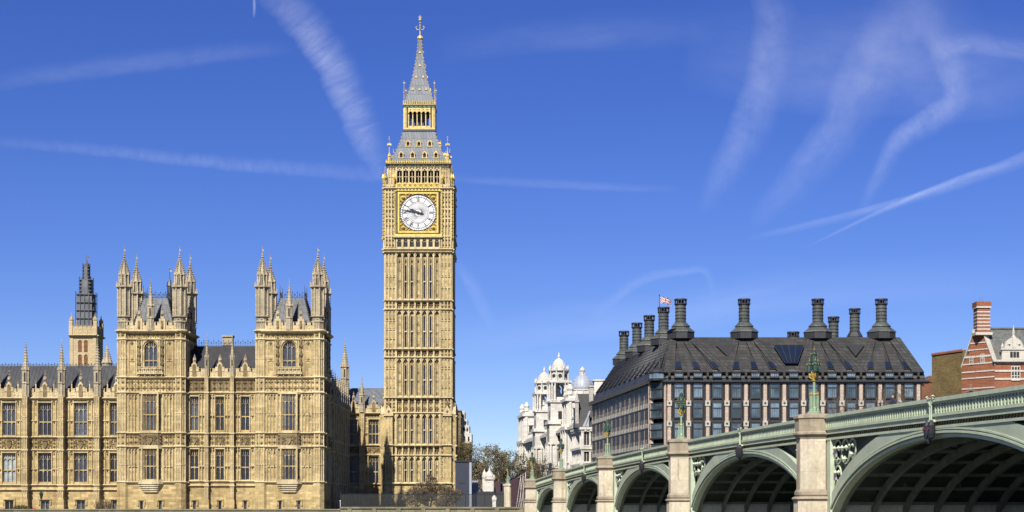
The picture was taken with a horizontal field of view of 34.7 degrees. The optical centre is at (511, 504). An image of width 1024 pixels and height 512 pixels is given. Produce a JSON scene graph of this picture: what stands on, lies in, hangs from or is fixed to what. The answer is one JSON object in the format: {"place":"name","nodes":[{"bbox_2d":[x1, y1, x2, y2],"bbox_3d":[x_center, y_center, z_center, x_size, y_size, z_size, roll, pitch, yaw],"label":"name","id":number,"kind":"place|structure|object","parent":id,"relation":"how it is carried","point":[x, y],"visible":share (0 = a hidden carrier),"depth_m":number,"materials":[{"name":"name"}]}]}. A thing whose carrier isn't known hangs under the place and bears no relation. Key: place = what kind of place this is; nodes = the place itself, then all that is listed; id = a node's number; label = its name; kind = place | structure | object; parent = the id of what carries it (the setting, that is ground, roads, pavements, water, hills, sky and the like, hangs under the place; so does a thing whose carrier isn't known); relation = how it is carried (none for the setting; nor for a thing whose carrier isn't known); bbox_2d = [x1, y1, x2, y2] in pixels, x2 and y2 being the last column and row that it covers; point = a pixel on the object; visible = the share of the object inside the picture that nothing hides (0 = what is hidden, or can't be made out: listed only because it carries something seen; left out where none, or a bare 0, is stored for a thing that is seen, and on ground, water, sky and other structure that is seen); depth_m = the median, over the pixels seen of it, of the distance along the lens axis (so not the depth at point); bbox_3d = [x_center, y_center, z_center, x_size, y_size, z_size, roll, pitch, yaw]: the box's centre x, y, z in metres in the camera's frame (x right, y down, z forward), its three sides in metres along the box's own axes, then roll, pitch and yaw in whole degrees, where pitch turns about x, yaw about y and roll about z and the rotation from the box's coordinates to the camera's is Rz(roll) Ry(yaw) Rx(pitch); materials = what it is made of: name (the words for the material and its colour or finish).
{"place":"outdoors","nodes":[
{"label":"outdoors","id":0,"kind":"place"},
{"bbox_2d":[0,0,1023,491],"label":"sky","id":1,"kind":"structure","parent":0,"point":[610,157],"materials":[{"name":"blue"}]},
{"label":"ground","id":2,"kind":"structure","parent":0,"visible":0},
{"bbox_2d":[69,255,104,363],"bbox_3d":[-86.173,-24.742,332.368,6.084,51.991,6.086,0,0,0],"label":"ventilation tower","id":3,"kind":"structure","parent":2,"relation":"on","point":[86,331],"depth_m":330.81,"materials":[{"name":"stone"}]},
{"bbox_2d":[101,345,112,363],"bbox_3d":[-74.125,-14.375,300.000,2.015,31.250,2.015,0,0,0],"label":"stone turret","id":4,"kind":"object","parent":2,"relation":"on","point":[107,358],"visible":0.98,"depth_m":299.56,"materials":[{"name":"beige stone"}]},
{"bbox_2d":[0,246,383,508],"bbox_3d":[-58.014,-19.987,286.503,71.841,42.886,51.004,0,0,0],"label":"palace","id":5,"kind":"structure","parent":2,"relation":"on","point":[165,411],"depth_m":263.03,"materials":[{"name":"stone"}]},
{"bbox_2d":[5,500,12,508],"bbox_3d":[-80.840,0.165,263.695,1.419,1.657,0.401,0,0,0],"label":"window","id":6,"kind":"structure","parent":5,"relation":"in","point":[8,503],"depth_m":263.85,"materials":[{"name":"glass"}]},
{"bbox_2d":[3,453,15,482],"bbox_3d":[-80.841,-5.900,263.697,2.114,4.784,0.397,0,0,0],"label":"window","id":7,"kind":"structure","parent":5,"relation":"in","point":[9,459],"depth_m":263.85,"materials":[{"name":"glass"}]},
{"bbox_2d":[3,403,15,435],"bbox_3d":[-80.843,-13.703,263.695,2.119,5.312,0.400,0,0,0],"label":"window","id":8,"kind":"structure","parent":5,"relation":"in","point":[9,409],"depth_m":263.85,"materials":[{"name":"glass"}]},
{"bbox_2d":[39,453,50,482],"bbox_3d":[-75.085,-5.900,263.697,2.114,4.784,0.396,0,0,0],"label":"window","id":9,"kind":"structure","parent":5,"relation":"in","point":[44,458],"depth_m":263.85,"materials":[{"name":"glass"}]},
{"bbox_2d":[39,403,50,435],"bbox_3d":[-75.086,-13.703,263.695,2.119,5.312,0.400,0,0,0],"label":"window","id":10,"kind":"structure","parent":5,"relation":"in","point":[44,408],"depth_m":263.85,"materials":[{"name":"glass"}]},
{"bbox_2d":[75,453,86,482],"bbox_3d":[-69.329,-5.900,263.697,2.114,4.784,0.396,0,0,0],"label":"window","id":11,"kind":"structure","parent":5,"relation":"in","point":[80,458],"depth_m":263.85,"materials":[{"name":"glass"}]},
{"bbox_2d":[75,403,86,435],"bbox_3d":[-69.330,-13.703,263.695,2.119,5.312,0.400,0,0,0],"label":"window","id":12,"kind":"structure","parent":5,"relation":"in","point":[80,408],"depth_m":263.85,"materials":[{"name":"glass"}]},
{"bbox_2d":[77,500,84,508],"bbox_3d":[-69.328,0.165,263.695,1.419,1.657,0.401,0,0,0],"label":"window","id":13,"kind":"structure","parent":5,"relation":"in","point":[80,503],"depth_m":263.85,"materials":[{"name":"glass"}]},
{"bbox_2d":[110,453,116,482],"bbox_3d":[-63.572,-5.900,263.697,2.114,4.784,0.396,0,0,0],"label":"window","id":14,"kind":"structure","parent":5,"relation":"in","point":[113,455],"depth_m":263.85,"materials":[{"name":"glass"}]},
{"bbox_2d":[110,403,116,435],"bbox_3d":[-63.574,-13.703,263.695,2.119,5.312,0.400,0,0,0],"label":"window","id":15,"kind":"structure","parent":5,"relation":"in","point":[113,405],"depth_m":263.85,"materials":[{"name":"glass"}]},
{"bbox_2d":[139,394,144,430],"bbox_3d":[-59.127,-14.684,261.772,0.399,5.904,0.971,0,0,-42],"label":"window","id":16,"kind":"structure","parent":5,"relation":"in","point":[140,394],"depth_m":261.42,"materials":[{"name":"stone"}]},
{"bbox_2d":[143,449,156,479],"bbox_3d":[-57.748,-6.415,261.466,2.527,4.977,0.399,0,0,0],"label":"window","id":17,"kind":"structure","parent":5,"relation":"in","point":[150,466],"depth_m":261.61,"materials":[{"name":"glass"}]},
{"bbox_2d":[143,394,156,430],"bbox_3d":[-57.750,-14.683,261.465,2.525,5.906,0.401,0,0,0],"label":"window","id":18,"kind":"structure","parent":5,"relation":"in","point":[150,414],"depth_m":261.61,"materials":[{"name":"glass"}]},
{"bbox_2d":[144,341,156,366],"bbox_3d":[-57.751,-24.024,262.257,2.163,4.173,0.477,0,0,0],"label":"window","id":19,"kind":"structure","parent":5,"relation":"in","point":[150,347],"depth_m":262.44,"materials":[{"name":"glass"}]},
{"bbox_2d":[156,449,161,479],"bbox_3d":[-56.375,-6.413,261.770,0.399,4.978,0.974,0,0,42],"label":"window","id":20,"kind":"structure","parent":5,"relation":"in","point":[156,449],"depth_m":261.87,"materials":[{"name":"stone"}]},
{"bbox_2d":[156,394,161,430],"bbox_3d":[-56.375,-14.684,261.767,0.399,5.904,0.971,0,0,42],"label":"window","id":21,"kind":"structure","parent":5,"relation":"in","point":[159,394],"depth_m":261.83,"materials":[{"name":"stone"}]},
{"bbox_2d":[190,449,198,479],"bbox_3d":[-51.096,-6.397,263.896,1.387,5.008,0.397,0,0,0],"label":"window","id":22,"kind":"structure","parent":5,"relation":"in","point":[194,452],"depth_m":264.05,"materials":[{"name":"glass"}]},
{"bbox_2d":[190,397,198,430],"bbox_3d":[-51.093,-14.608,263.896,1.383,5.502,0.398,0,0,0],"label":"window","id":23,"kind":"structure","parent":5,"relation":"in","point":[194,400],"depth_m":264.05,"materials":[{"name":"glass"}]},
{"bbox_2d":[216,449,223,479],"bbox_3d":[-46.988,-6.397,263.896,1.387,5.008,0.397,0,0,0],"label":"window","id":24,"kind":"structure","parent":5,"relation":"in","point":[219,452],"depth_m":264.05,"materials":[{"name":"glass"}]},
{"bbox_2d":[216,397,223,430],"bbox_3d":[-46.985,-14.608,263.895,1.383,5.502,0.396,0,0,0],"label":"window","id":25,"kind":"structure","parent":5,"relation":"in","point":[219,400],"depth_m":264.05,"materials":[{"name":"glass"}]},
{"bbox_2d":[241,449,248,479],"bbox_3d":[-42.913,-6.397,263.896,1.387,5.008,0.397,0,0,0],"label":"window","id":26,"kind":"structure","parent":5,"relation":"in","point":[244,452],"depth_m":264.05,"materials":[{"name":"glass"}]},
{"bbox_2d":[241,397,248,430],"bbox_3d":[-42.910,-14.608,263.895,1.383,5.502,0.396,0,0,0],"label":"window","id":27,"kind":"structure","parent":5,"relation":"in","point":[244,400],"depth_m":264.05,"materials":[{"name":"glass"}]},
{"bbox_2d":[282,449,295,479],"bbox_3d":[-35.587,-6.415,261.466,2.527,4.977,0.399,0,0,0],"label":"window","id":28,"kind":"structure","parent":5,"relation":"in","point":[288,466],"depth_m":261.61,"materials":[{"name":"glass"}]},
{"bbox_2d":[282,394,295,430],"bbox_3d":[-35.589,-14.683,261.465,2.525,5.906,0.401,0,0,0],"label":"window","id":29,"kind":"structure","parent":5,"relation":"in","point":[288,414],"depth_m":261.61,"materials":[{"name":"glass"}]},
{"bbox_2d":[283,341,295,366],"bbox_3d":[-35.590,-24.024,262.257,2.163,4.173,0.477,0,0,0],"label":"window","id":30,"kind":"structure","parent":5,"relation":"in","point":[289,347],"depth_m":262.44,"materials":[{"name":"glass"}]},
{"bbox_2d":[350,456,357,482],"bbox_3d":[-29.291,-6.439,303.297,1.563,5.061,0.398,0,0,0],"label":"window","id":31,"kind":"structure","parent":5,"relation":"in","point":[353,459],"depth_m":303.47,"materials":[{"name":"glass"}]},
{"bbox_2d":[350,420,357,443],"bbox_3d":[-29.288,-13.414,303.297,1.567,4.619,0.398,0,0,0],"label":"window","id":32,"kind":"structure","parent":5,"relation":"in","point":[353,423],"depth_m":303.47,"materials":[{"name":"glass"}]},
{"bbox_2d":[369,456,378,482],"bbox_3d":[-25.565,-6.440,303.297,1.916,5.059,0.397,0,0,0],"label":"window","id":33,"kind":"structure","parent":5,"relation":"in","point":[373,460],"depth_m":303.47,"materials":[{"name":"glass"}]},
{"bbox_2d":[369,420,378,443],"bbox_3d":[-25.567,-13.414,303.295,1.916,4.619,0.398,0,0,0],"label":"window","id":34,"kind":"structure","parent":5,"relation":"in","point":[373,424],"depth_m":303.47,"materials":[{"name":"glass"}]},
{"bbox_2d":[340,493,484,506],"bbox_3d":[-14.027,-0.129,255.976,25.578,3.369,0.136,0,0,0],"label":"fence","id":35,"kind":"object","parent":2,"relation":"on","point":[417,499],"visible":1,"depth_m":255.91,"materials":[{"name":"grey"}]},
{"bbox_2d":[402,486,430,506],"bbox_3d":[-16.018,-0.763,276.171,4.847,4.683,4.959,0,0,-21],"label":"bare tree","id":36,"kind":"object","parent":2,"relation":"on","point":[422,497],"visible":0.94,"depth_m":275.85,"materials":[{"name":"brown plant"}]},
{"bbox_2d":[379,17,458,506],"bbox_3d":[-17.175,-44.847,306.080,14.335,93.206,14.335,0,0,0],"label":"clock tower","id":37,"kind":"structure","parent":2,"relation":"on","point":[419,418],"depth_m":300.00,"materials":[{"name":"beige stone"}]},
{"bbox_2d":[405,265,406,298],"bbox_3d":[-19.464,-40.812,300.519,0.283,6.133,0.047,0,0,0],"label":"slit window","id":38,"kind":"structure","parent":37,"relation":"in","point":[405,265],"depth_m":300.52,"materials":[{"name":"black glass"}]},
{"bbox_2d":[411,265,412,298],"bbox_3d":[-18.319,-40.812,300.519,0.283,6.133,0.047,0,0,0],"label":"slit window","id":39,"kind":"structure","parent":37,"relation":"in","point":[411,265],"depth_m":300.52,"materials":[{"name":"black glass"}]},
{"bbox_2d":[430,265,431,298],"bbox_3d":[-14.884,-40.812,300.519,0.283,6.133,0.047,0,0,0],"label":"slit window","id":40,"kind":"structure","parent":37,"relation":"in","point":[430,265],"depth_m":300.52,"materials":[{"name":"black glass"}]},
{"bbox_2d":[401,474,455,506],"bbox_3d":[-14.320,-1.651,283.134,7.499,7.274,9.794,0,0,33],"label":"bare tree","id":41,"kind":"object","parent":2,"relation":"on","point":[432,490],"visible":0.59,"depth_m":281.98,"materials":[{"name":"brown plant"}]},
{"bbox_2d":[434,486,463,506],"bbox_3d":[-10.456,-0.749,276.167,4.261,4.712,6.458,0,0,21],"label":"bare tree","id":42,"kind":"object","parent":2,"relation":"on","point":[456,495],"visible":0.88,"depth_m":274.81,"materials":[{"name":"brown plant"}]},
{"bbox_2d":[454,460,472,506],"bbox_3d":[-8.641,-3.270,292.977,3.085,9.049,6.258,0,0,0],"label":"site cabin","id":43,"kind":"object","parent":2,"relation":"on","point":[463,475],"visible":0.73,"depth_m":290.00,"materials":[{"name":"grey metal"}]},
{"bbox_2d":[458,410,472,459],"bbox_3d":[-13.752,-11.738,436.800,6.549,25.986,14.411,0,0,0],"label":"stone office","id":44,"kind":"structure","parent":2,"relation":"on","point":[464,430],"depth_m":432.80,"materials":[{"name":"white stone"}]},
{"bbox_2d":[472,481,477,506],"bbox_3d":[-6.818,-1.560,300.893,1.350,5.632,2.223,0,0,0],"label":"screen wall","id":45,"kind":"structure","parent":2,"relation":"on","point":[474,492],"depth_m":300.00,"materials":[{"name":"blue"}]},
{"bbox_2d":[481,469,485,491],"bbox_3d":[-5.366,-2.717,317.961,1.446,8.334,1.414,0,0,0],"label":"gate pier","id":46,"kind":"structure","parent":2,"relation":"on","point":[483,480],"depth_m":317.48,"materials":[{"name":"white stone"}]},
{"bbox_2d":[461,439,517,481],"bbox_3d":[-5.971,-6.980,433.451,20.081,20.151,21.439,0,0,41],"label":"bare tree","id":47,"kind":"object","parent":2,"relation":"on","point":[489,452],"visible":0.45,"depth_m":427.63,"materials":[{"name":"brown plant"}]},
{"bbox_2d":[458,437,472,459],"bbox_3d":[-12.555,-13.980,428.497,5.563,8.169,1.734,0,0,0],"label":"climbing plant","id":48,"kind":"object","parent":47,"relation":"on","point":[460,450],"visible":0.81,"depth_m":428.39,"materials":[{"name":"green plant"}]},
{"bbox_2d":[484,467,494,491],"bbox_3d":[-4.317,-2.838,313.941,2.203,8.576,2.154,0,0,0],"label":"gate pier","id":49,"kind":"structure","parent":2,"relation":"on","point":[489,477],"depth_m":313.20,"materials":[{"name":"white stone"}]},
{"bbox_2d":[477,491,502,506],"bbox_3d":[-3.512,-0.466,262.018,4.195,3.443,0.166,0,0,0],"label":"site screen","id":50,"kind":"object","parent":2,"relation":"on","point":[489,495],"visible":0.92,"depth_m":262.00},
{"bbox_2d":[465,450,546,491],"bbox_3d":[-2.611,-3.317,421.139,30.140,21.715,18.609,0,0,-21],"label":"bare tree","id":51,"kind":"object","parent":2,"relation":"on","point":[479,470],"visible":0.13,"depth_m":421.86,"materials":[{"name":"brown plant"}]},
{"bbox_2d":[472,443,539,488],"bbox_3d":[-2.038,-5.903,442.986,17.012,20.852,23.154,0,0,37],"label":"bare tree","id":52,"kind":"object","parent":2,"relation":"on","point":[502,463],"visible":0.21,"depth_m":437.24,"materials":[{"name":"brown plant"}]},
{"bbox_2d":[503,484,510,506],"bbox_3d":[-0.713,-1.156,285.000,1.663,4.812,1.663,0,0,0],"label":"lamp pedestal","id":53,"kind":"object","parent":2,"relation":"on","point":[507,495],"visible":0.67,"depth_m":284.31,"materials":[{"name":"stone"}]},
{"bbox_2d":[505,461,510,483],"bbox_3d":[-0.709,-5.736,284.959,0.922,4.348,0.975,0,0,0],"label":"street lamp","id":54,"kind":"object","parent":53,"relation":"on","point":[507,465],"visible":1,"depth_m":284.92,"materials":[{"name":"green metal"}]},
{"bbox_2d":[491,448,524,481],"bbox_3d":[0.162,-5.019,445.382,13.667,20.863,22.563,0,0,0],"label":"bare tree","id":55,"kind":"object","parent":2,"relation":"on","point":[510,456],"visible":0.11,"depth_m":439.44,"materials":[{"name":"brown plant"}]},
{"bbox_2d":[494,472,526,506],"bbox_3d":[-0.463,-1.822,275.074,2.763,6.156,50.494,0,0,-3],"label":"hoarding","id":56,"kind":"object","parent":2,"relation":"on","point":[517,492],"visible":0.54,"depth_m":269.69,"materials":[{"name":"purple"}]},
{"bbox_2d":[506,456,558,478],"bbox_3d":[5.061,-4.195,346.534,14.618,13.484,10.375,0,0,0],"label":"bare tree","id":57,"kind":"object","parent":2,"relation":"on","point":[536,468],"visible":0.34,"depth_m":346.04,"materials":[{"name":"brown plant"}]},
{"bbox_2d":[516,353,594,475],"bbox_3d":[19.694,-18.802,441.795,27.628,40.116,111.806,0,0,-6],"label":"towered building","id":58,"kind":"structure","parent":2,"relation":"on","point":[544,428],"depth_m":416.37,"materials":[{"name":"white stone"}]},
{"bbox_2d":[529,374,574,460],"bbox_3d":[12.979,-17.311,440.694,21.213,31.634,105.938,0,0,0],"label":"small windows","id":59,"kind":"structure","parent":58,"relation":"in","point":[560,375],"depth_m":415.10,"materials":[{"name":"grey glass"}]},
{"bbox_2d":[566,366,603,393],"bbox_3d":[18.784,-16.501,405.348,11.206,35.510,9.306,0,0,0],"label":"domed building","id":60,"kind":"structure","parent":58,"relation":"on","point":[582,382],"depth_m":402.72,"materials":[{"name":"white stone"}]},
{"bbox_2d":[570,385,594,466],"bbox_3d":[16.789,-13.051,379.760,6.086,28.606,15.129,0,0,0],"label":"corner building","id":61,"kind":"structure","parent":2,"relation":"on","point":[581,449],"depth_m":374.60,"materials":[{"name":"stone"}]},
{"bbox_2d":[589,298,929,461],"bbox_3d":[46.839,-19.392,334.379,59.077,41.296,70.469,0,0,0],"label":"office block","id":62,"kind":"structure","parent":2,"relation":"on","point":[743,376],"depth_m":302.49,"materials":[{"name":"brown metal"}]},
{"bbox_2d":[649,382,663,399],"bbox_3d":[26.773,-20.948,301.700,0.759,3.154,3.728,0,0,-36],"label":"corner window","id":63,"kind":"structure","parent":62,"relation":"in","point":[657,388],"depth_m":301.55,"materials":[{"name":"grey glass"}]},
{"bbox_2d":[649,402,663,418],"bbox_3d":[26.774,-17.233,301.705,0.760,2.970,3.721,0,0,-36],"label":"corner window","id":64,"kind":"structure","parent":62,"relation":"in","point":[657,409],"depth_m":301.26,"materials":[{"name":"blue glass"}]},
{"bbox_2d":[649,423,663,439],"bbox_3d":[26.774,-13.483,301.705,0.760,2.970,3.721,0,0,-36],"label":"corner window","id":65,"kind":"structure","parent":62,"relation":"in","point":[657,429],"depth_m":301.48,"materials":[{"name":"blue glass"}]},
{"bbox_2d":[659,294,663,367],"bbox_3d":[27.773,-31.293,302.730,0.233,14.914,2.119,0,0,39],"label":"flagpole","id":66,"kind":"object","parent":62,"relation":"on","point":[659,332],"visible":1,"depth_m":301.92,"materials":[{"name":"metal"}]},
{"bbox_2d":[660,297,670,305],"bbox_3d":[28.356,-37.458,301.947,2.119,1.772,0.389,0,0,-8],"label":"flag","id":67,"kind":"object","parent":66,"relation":"attached to","point":[665,300],"visible":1,"depth_m":302.01,"materials":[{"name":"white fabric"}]},
{"bbox_2d":[674,423,682,438],"bbox_3d":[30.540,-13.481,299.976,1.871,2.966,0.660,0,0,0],"label":"window","id":68,"kind":"structure","parent":62,"relation":"in","point":[675,424],"depth_m":299.79,"materials":[{"name":"blue glass"}]},
{"bbox_2d":[674,383,683,398],"bbox_3d":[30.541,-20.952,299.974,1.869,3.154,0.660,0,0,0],"label":"window","id":69,"kind":"structure","parent":62,"relation":"in","point":[677,387],"depth_m":299.79,"materials":[{"name":"blue glass"}]},
{"bbox_2d":[674,402,683,417],"bbox_3d":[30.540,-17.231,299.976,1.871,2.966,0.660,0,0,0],"label":"window","id":70,"kind":"structure","parent":62,"relation":"in","point":[676,415],"depth_m":299.79,"materials":[{"name":"blue glass"}]},
{"bbox_2d":[693,383,702,398],"bbox_3d":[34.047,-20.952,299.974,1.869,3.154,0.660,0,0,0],"label":"window","id":71,"kind":"structure","parent":62,"relation":"in","point":[697,388],"depth_m":299.79,"materials":[{"name":"blue glass"}]},
{"bbox_2d":[693,402,702,417],"bbox_3d":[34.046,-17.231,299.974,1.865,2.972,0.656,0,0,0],"label":"window","id":72,"kind":"structure","parent":62,"relation":"in","point":[697,406],"depth_m":299.79,"materials":[{"name":"blue glass"}]},
{"bbox_2d":[693,423,702,438],"bbox_3d":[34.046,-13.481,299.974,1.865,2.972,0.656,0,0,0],"label":"window","id":73,"kind":"structure","parent":62,"relation":"in","point":[697,427],"depth_m":299.79,"materials":[{"name":"blue glass"}]},
{"bbox_2d":[712,383,721,398],"bbox_3d":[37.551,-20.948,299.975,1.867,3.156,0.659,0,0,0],"label":"window","id":74,"kind":"structure","parent":62,"relation":"in","point":[716,388],"depth_m":299.79,"materials":[{"name":"blue glass"}]},
{"bbox_2d":[712,402,721,417],"bbox_3d":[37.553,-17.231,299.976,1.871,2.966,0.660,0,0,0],"label":"window","id":75,"kind":"structure","parent":62,"relation":"in","point":[716,406],"depth_m":299.79,"materials":[{"name":"blue glass"}]},
{"bbox_2d":[712,423,721,434],"bbox_3d":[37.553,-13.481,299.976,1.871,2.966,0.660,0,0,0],"label":"window","id":76,"kind":"structure","parent":62,"relation":"in","point":[716,427],"depth_m":299.79,"materials":[{"name":"blue glass"}]},
{"bbox_2d":[731,384,741,398],"bbox_3d":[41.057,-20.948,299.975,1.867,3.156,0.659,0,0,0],"label":"window","id":77,"kind":"structure","parent":62,"relation":"in","point":[736,388],"depth_m":299.79,"materials":[{"name":"blue glass"}]},
{"bbox_2d":[731,402,741,417],"bbox_3d":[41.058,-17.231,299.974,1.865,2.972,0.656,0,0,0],"label":"window","id":78,"kind":"structure","parent":62,"relation":"in","point":[736,406],"depth_m":299.79,"materials":[{"name":"blue glass"}]},
{"bbox_2d":[751,383,760,398],"bbox_3d":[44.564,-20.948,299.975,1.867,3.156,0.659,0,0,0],"label":"window","id":79,"kind":"structure","parent":62,"relation":"in","point":[755,388],"depth_m":299.79,"materials":[{"name":"blue glass"}]},
{"bbox_2d":[751,402,760,417],"bbox_3d":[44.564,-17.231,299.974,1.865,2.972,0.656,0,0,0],"label":"window","id":80,"kind":"structure","parent":62,"relation":"in","point":[755,406],"depth_m":299.79,"materials":[{"name":"blue glass"}]},
{"bbox_2d":[770,383,779,398],"bbox_3d":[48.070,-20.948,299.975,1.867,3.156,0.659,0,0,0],"label":"window","id":81,"kind":"structure","parent":62,"relation":"in","point":[774,388],"depth_m":299.79,"materials":[{"name":"blue glass"}]},
{"bbox_2d":[770,402,779,417],"bbox_3d":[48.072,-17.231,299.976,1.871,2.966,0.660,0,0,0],"label":"window","id":82,"kind":"structure","parent":62,"relation":"in","point":[774,406],"depth_m":299.79,"materials":[{"name":"blue glass"}]},
{"bbox_2d":[789,383,798,398],"bbox_3d":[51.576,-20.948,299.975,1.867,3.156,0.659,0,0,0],"label":"window","id":83,"kind":"structure","parent":62,"relation":"in","point":[793,388],"depth_m":299.79,"materials":[{"name":"blue glass"}]},
{"bbox_2d":[789,402,798,417],"bbox_3d":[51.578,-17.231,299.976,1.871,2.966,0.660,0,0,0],"label":"window","id":84,"kind":"structure","parent":62,"relation":"in","point":[793,406],"depth_m":299.79,"materials":[{"name":"blue glass"}]},
{"bbox_2d":[808,383,817,398],"bbox_3d":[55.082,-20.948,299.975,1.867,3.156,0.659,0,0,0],"label":"window","id":85,"kind":"structure","parent":62,"relation":"in","point":[810,386],"depth_m":299.79,"materials":[{"name":"blue glass"}]},
{"bbox_2d":[827,383,836,398],"bbox_3d":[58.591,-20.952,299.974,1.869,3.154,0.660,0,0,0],"label":"window","id":86,"kind":"structure","parent":62,"relation":"in","point":[831,388],"depth_m":299.79,"materials":[{"name":"blue glass"}]},
{"bbox_2d":[827,402,836,413],"bbox_3d":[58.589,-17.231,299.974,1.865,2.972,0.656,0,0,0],"label":"window","id":87,"kind":"structure","parent":62,"relation":"in","point":[830,404],"depth_m":299.79,"materials":[{"name":"blue glass"}]},
{"bbox_2d":[846,383,856,398],"bbox_3d":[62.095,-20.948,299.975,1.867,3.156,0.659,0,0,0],"label":"window","id":88,"kind":"structure","parent":62,"relation":"in","point":[851,388],"depth_m":299.79,"materials":[{"name":"blue glass"}]},
{"bbox_2d":[847,402,855,410],"bbox_3d":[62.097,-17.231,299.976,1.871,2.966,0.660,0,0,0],"label":"window","id":89,"kind":"structure","parent":62,"relation":"in","point":[849,406],"depth_m":299.79,"materials":[{"name":"blue glass"}]},
{"bbox_2d":[866,383,875,398],"bbox_3d":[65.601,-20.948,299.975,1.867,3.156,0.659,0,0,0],"label":"window","id":90,"kind":"structure","parent":62,"relation":"in","point":[869,387],"depth_m":299.79,"materials":[{"name":"blue glass"}]},
{"bbox_2d":[885,383,894,398],"bbox_3d":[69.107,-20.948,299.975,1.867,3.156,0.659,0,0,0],"label":"window","id":91,"kind":"structure","parent":62,"relation":"in","point":[889,388],"depth_m":299.79,"materials":[{"name":"blue glass"}]},
{"bbox_2d":[904,383,913,398],"bbox_3d":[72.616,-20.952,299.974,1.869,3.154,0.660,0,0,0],"label":"window","id":92,"kind":"structure","parent":62,"relation":"in","point":[907,387],"depth_m":299.79,"materials":[{"name":"blue glass"}]},
{"bbox_2d":[806,396,870,413],"bbox_3d":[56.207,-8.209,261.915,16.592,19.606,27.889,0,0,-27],"label":"bare tree","id":93,"kind":"object","parent":2,"relation":"on","point":[842,405],"visible":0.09,"depth_m":265.43,"materials":[{"name":"brown plant"}]},
{"bbox_2d":[859,386,911,408],"bbox_3d":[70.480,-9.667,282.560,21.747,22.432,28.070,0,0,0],"label":"bare tree","id":94,"kind":"object","parent":2,"relation":"on","point":[885,398],"visible":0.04,"depth_m":284.07,"materials":[{"name":"brown plant"}]},
{"bbox_2d":[922,375,931,399],"bbox_3d":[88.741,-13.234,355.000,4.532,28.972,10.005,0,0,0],"label":"brick building","id":95,"kind":"structure","parent":2,"relation":"on","point":[926,389],"depth_m":352.00,"materials":[{"name":"brick"}]},
{"bbox_2d":[931,349,965,397],"bbox_3d":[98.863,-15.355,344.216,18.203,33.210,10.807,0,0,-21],"label":"brick block","id":96,"kind":"structure","parent":2,"relation":"on","point":[946,371],"depth_m":340.88,"materials":[{"name":"brown brick"}]},
{"bbox_2d":[961,301,1023,393],"bbox_3d":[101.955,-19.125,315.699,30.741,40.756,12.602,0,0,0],"label":"striped brick house","id":97,"kind":"structure","parent":2,"relation":"on","point":[993,358],"depth_m":311.67,"materials":[{"name":"red brick"}]},
{"label":"river","id":98,"kind":"structure","parent":0,"visible":0},
{"bbox_2d":[0,509,339,511],"bbox_3d":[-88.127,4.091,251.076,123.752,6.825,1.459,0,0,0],"label":"terrace wall","id":99,"kind":"structure","parent":98,"relation":"in","point":[169,510],"depth_m":250.49,"materials":[{"name":"stone"}]},
{"bbox_2d":[340,507,523,511],"bbox_3d":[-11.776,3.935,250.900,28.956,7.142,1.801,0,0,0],"label":"embankment wall","id":100,"kind":"structure","parent":98,"relation":"in","point":[431,509],"depth_m":250.02,"materials":[{"name":"stone"}]},
{"bbox_2d":[523,385,1023,511],"bbox_3d":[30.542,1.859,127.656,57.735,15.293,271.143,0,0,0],"label":"bridge","id":101,"kind":"structure","parent":98,"relation":"in","point":[889,458],"depth_m":103.63,"materials":[{"name":"green metal"}]},
{"bbox_2d":[529,452,534,478],"bbox_3d":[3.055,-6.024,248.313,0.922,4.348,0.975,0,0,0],"label":"street lamp","id":102,"kind":"object","parent":101,"relation":"on","point":[532,459],"visible":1,"depth_m":248.26,"materials":[{"name":"green metal"}]},
{"bbox_2d":[558,438,564,468],"bbox_3d":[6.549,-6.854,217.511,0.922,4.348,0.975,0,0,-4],"label":"street lamp","id":103,"kind":"object","parent":101,"relation":"on","point":[561,446],"visible":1,"depth_m":217.46,"materials":[{"name":"green metal"}]},
{"bbox_2d":[603,417,611,455],"bbox_3d":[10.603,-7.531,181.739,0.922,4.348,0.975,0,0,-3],"label":"street lamp","id":104,"kind":"object","parent":101,"relation":"on","point":[607,433],"visible":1,"depth_m":181.68,"materials":[{"name":"green metal"}]},
{"bbox_2d":[639,448,643,472],"bbox_3d":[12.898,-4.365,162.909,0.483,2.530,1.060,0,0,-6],"label":"navigation light","id":105,"kind":"object","parent":101,"relation":"attached to","point":[641,466],"visible":1,"depth_m":162.55,"materials":[{"name":"black paint"}]},
{"bbox_2d":[676,390,685,438],"bbox_3d":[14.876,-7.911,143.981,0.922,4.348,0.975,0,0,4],"label":"street lamp","id":106,"kind":"object","parent":101,"relation":"on","point":[681,405],"visible":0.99,"depth_m":143.92,"materials":[{"name":"green metal"}]},
{"bbox_2d":[735,428,742,460],"bbox_3d":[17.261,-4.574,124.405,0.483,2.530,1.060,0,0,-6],"label":"navigation light","id":107,"kind":"object","parent":101,"relation":"attached to","point":[739,451],"visible":1,"depth_m":124.24,"materials":[{"name":"black paint"}]},
{"bbox_2d":[806,347,821,412],"bbox_3d":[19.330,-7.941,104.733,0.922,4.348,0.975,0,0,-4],"label":"street lamp","id":108,"kind":"object","parent":101,"relation":"on","point":[814,399],"visible":1,"depth_m":104.68,"materials":[{"name":"green metal"}]},
{"bbox_2d":[922,395,934,443],"bbox_3d":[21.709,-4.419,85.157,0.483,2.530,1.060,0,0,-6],"label":"navigation light","id":109,"kind":"object","parent":101,"relation":"attached to","point":[928,429],"visible":1,"depth_m":85.02,"materials":[{"name":"black paint"}]},
{"label":"terrace","id":110,"kind":"structure","parent":0,"visible":0},
{"bbox_2d":[94,498,112,508],"bbox_3d":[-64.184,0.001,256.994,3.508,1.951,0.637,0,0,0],"label":"leafless shrub","id":111,"kind":"object","parent":110,"relation":"on","point":[98,505],"visible":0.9,"depth_m":256.90,"materials":[{"name":"brown plant"}]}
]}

